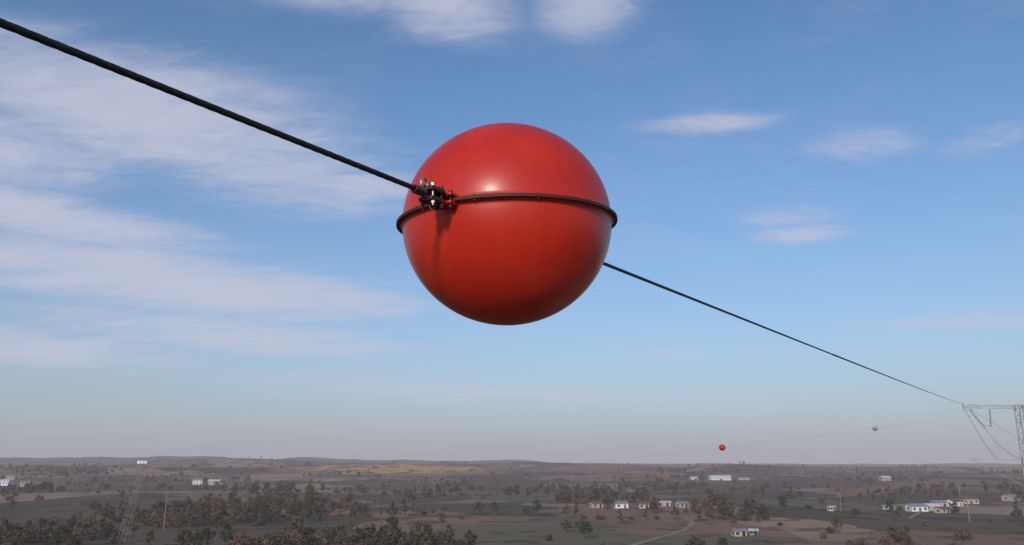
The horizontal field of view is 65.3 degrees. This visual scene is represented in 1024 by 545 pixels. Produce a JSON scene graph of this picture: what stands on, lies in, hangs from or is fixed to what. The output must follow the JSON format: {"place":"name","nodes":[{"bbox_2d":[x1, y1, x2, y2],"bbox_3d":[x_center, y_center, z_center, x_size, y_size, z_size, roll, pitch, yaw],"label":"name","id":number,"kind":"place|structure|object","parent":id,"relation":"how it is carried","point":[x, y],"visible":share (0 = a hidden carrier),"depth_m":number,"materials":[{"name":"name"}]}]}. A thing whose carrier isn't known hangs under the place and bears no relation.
{"place":"outdoors","nodes":[
{"label":"outdoors","id":0,"kind":"place"},
{"bbox_2d":[39,524,667,533],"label":"dirt road","id":1,"kind":"structure","parent":0,"point":[400,524],"depth_m":363.16,"materials":[{"name":"brown soil"}]},
{"bbox_2d":[41,492,907,496],"bbox_3d":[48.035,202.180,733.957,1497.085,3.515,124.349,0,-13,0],"label":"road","id":2,"kind":"structure","parent":0,"point":[694,495],"depth_m":682.27,"materials":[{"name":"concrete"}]},
{"bbox_2d":[0,456,1023,544],"bbox_3d":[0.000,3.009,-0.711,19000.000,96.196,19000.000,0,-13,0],"label":"ground","id":3,"kind":"structure","parent":0,"point":[508,523],"depth_m":605.16,"materials":[{"name":"brown soil"}]},
{"bbox_2d":[0,480,12,485],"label":"walls","id":4,"kind":"structure","parent":3,"relation":"on","point":[4,482],"depth_m":910.44,"materials":[{"name":"white paint"}]},
{"bbox_2d":[117,461,147,543],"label":"transmission tower","id":5,"kind":"structure","parent":3,"relation":"on","point":[141,463],"depth_m":289.09,"materials":[{"name":"metal"}]},
{"bbox_2d":[192,480,202,484],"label":"walls","id":6,"kind":"structure","parent":3,"relation":"on","point":[198,482],"depth_m":992.25,"materials":[{"name":"white paint"}]},
{"bbox_2d":[0,456,1023,544],"bbox_3d":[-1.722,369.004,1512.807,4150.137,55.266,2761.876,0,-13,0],"label":"distant trees","id":7,"kind":"object","parent":3,"relation":"on","point":[266,506],"visible":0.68,"depth_m":416.91,"materials":[{"name":"green plant"}]},
{"bbox_2d":[589,502,602,507],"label":"walls","id":8,"kind":"structure","parent":3,"relation":"on","point":[597,505],"depth_m":489.92,"materials":[{"name":"beige paint"}]},
{"bbox_2d":[589,501,603,503],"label":"roof","id":9,"kind":"structure","parent":8,"relation":"on","point":[596,502],"depth_m":491.13,"materials":[{"name":"ceramic"}]},
{"bbox_2d":[613,502,627,507],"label":"walls","id":10,"kind":"structure","parent":3,"relation":"on","point":[616,505],"depth_m":482.59,"materials":[{"name":"white paint"}]},
{"bbox_2d":[614,501,628,503],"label":"roof","id":11,"kind":"structure","parent":10,"relation":"on","point":[621,502],"depth_m":483.97,"materials":[{"name":"metal"}]},
{"bbox_2d":[639,504,648,508],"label":"walls","id":12,"kind":"structure","parent":3,"relation":"on","point":[643,507],"depth_m":480.15,"materials":[{"name":"beige paint"}]},
{"bbox_2d":[654,501,670,505],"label":"shed","id":13,"kind":"structure","parent":3,"relation":"on","point":[664,503],"depth_m":495.87,"materials":[{"name":"white paint"}]},
{"bbox_2d":[675,502,688,507],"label":"walls","id":14,"kind":"structure","parent":3,"relation":"on","point":[680,506],"depth_m":486.25,"materials":[{"name":"beige paint"}]},
{"bbox_2d":[708,476,730,479],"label":"walls","id":15,"kind":"structure","parent":3,"relation":"on","point":[719,478],"depth_m":1147.30,"materials":[{"name":"white paint"}]},
{"bbox_2d":[709,475,730,476],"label":"roof","id":16,"kind":"structure","parent":15,"relation":"on","point":[720,475],"depth_m":1151.56,"materials":[{"name":"white metal"}]},
{"bbox_2d":[730,529,747,536],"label":"shed","id":17,"kind":"structure","parent":3,"relation":"on","point":[738,532],"depth_m":314.86,"materials":[{"name":"paint"}]},
{"bbox_2d":[748,528,758,534],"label":"shed","id":18,"kind":"structure","parent":3,"relation":"on","point":[753,531],"depth_m":319.23,"materials":[{"name":"white paint"}]},
{"bbox_2d":[826,506,835,510],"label":"shed","id":19,"kind":"structure","parent":3,"relation":"on","point":[830,508],"depth_m":453.88,"materials":[{"name":"white paint"}]},
{"bbox_2d":[878,476,890,480],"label":"walls","id":20,"kind":"structure","parent":3,"relation":"on","point":[881,479],"depth_m":1109.61,"materials":[{"name":"white paint"}]},
{"bbox_2d":[879,505,894,509],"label":"shed","id":21,"kind":"structure","parent":3,"relation":"on","point":[883,507],"depth_m":478.61,"materials":[{"name":"paint"}]},
{"bbox_2d":[905,504,928,511],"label":"walls","id":22,"kind":"structure","parent":3,"relation":"on","point":[911,509],"depth_m":462.55,"materials":[{"name":"white paint"}]},
{"bbox_2d":[904,503,928,506],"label":"roof","id":23,"kind":"structure","parent":22,"relation":"on","point":[918,505],"depth_m":464.54,"materials":[{"name":"metal"}]},
{"bbox_2d":[928,506,938,510],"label":"walls","id":24,"kind":"structure","parent":3,"relation":"on","point":[930,508],"depth_m":475.60,"materials":[{"name":"beige paint"}]},
{"bbox_2d":[925,503,939,505],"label":"roof","id":25,"kind":"structure","parent":24,"relation":"on","point":[932,504],"depth_m":477.14,"materials":[{"name":"white metal"}]},
{"bbox_2d":[930,501,947,506],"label":"walls","id":26,"kind":"structure","parent":3,"relation":"on","point":[941,504],"depth_m":511.76,"materials":[{"name":"beige paint"}]},
{"bbox_2d":[929,500,948,502],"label":"roof","id":27,"kind":"structure","parent":26,"relation":"on","point":[940,501],"depth_m":512.69,"materials":[{"name":"metal"}]},
{"bbox_2d":[934,507,949,512],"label":"walls","id":28,"kind":"structure","parent":3,"relation":"on","point":[939,509],"depth_m":449.18,"materials":[{"name":"beige paint"}]},
{"bbox_2d":[946,500,962,505],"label":"walls","id":29,"kind":"structure","parent":3,"relation":"on","point":[950,502],"depth_m":521.63,"materials":[{"name":"white paint"}]},
{"bbox_2d":[947,499,963,501],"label":"roof","id":30,"kind":"structure","parent":29,"relation":"on","point":[957,500],"depth_m":522.65,"materials":[{"name":"ceramic"}]},
{"bbox_2d":[958,497,978,503],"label":"walls","id":31,"kind":"structure","parent":3,"relation":"on","point":[973,501],"depth_m":573.70,"materials":[{"name":"beige paint"}]},
{"bbox_2d":[956,497,978,498],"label":"roof","id":32,"kind":"structure","parent":31,"relation":"on","point":[968,498],"depth_m":576.37,"materials":[{"name":"ceramic"}]},
{"bbox_2d":[962,403,1023,485],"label":"transmission tower","id":33,"kind":"structure","parent":3,"relation":"on","point":[1020,415],"depth_m":68.80,"materials":[{"name":"metal"}]},
{"bbox_2d":[0,18,961,403],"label":"overhead cable","id":34,"kind":"object","parent":33,"relation":"attached to","point":[54,44],"visible":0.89,"depth_m":1.44,"materials":[{"name":"black metal"}]},
{"bbox_2d":[396,123,617,324],"bbox_3d":[-0.013,-0.136,2.292,0.632,0.575,0.648,3,-14,-14],"label":"aerial marker ball","id":35,"kind":"object","parent":34,"relation":"attached to","point":[517,225],"visible":0.98,"depth_m":2.06,"materials":[{"name":"plastic"}]},
{"bbox_2d":[177,410,1010,478],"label":"overhead cable","id":36,"kind":"object","parent":33,"relation":"attached to","point":[642,456],"visible":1,"depth_m":96.36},
{"bbox_2d":[719,444,725,450],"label":"aerial marker ball","id":37,"kind":"object","parent":36,"relation":"attached to","point":[722,447],"visible":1,"depth_m":92.74,"materials":[{"name":"red plastic"}]},
{"bbox_2d":[1001,495,1019,500],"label":"walls","id":38,"kind":"structure","parent":3,"relation":"on","point":[1009,498],"depth_m":613.64,"materials":[{"name":"beige paint"}]},
{"bbox_2d":[0,0,1023,463],"label":"sky","id":39,"kind":"structure","parent":0,"point":[842,178],"materials":[{"name":"blue"}]},
{"bbox_2d":[573,492,694,544],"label":"dirt road","id":40,"kind":"structure","parent":0,"point":[691,523],"depth_m":354.78,"materials":[{"name":"brown soil"}]},
{"bbox_2d":[805,497,922,517],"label":"dirt road","id":41,"kind":"structure","parent":0,"point":[915,514],"depth_m":441.44,"materials":[{"name":"brown soil"}]}
]}

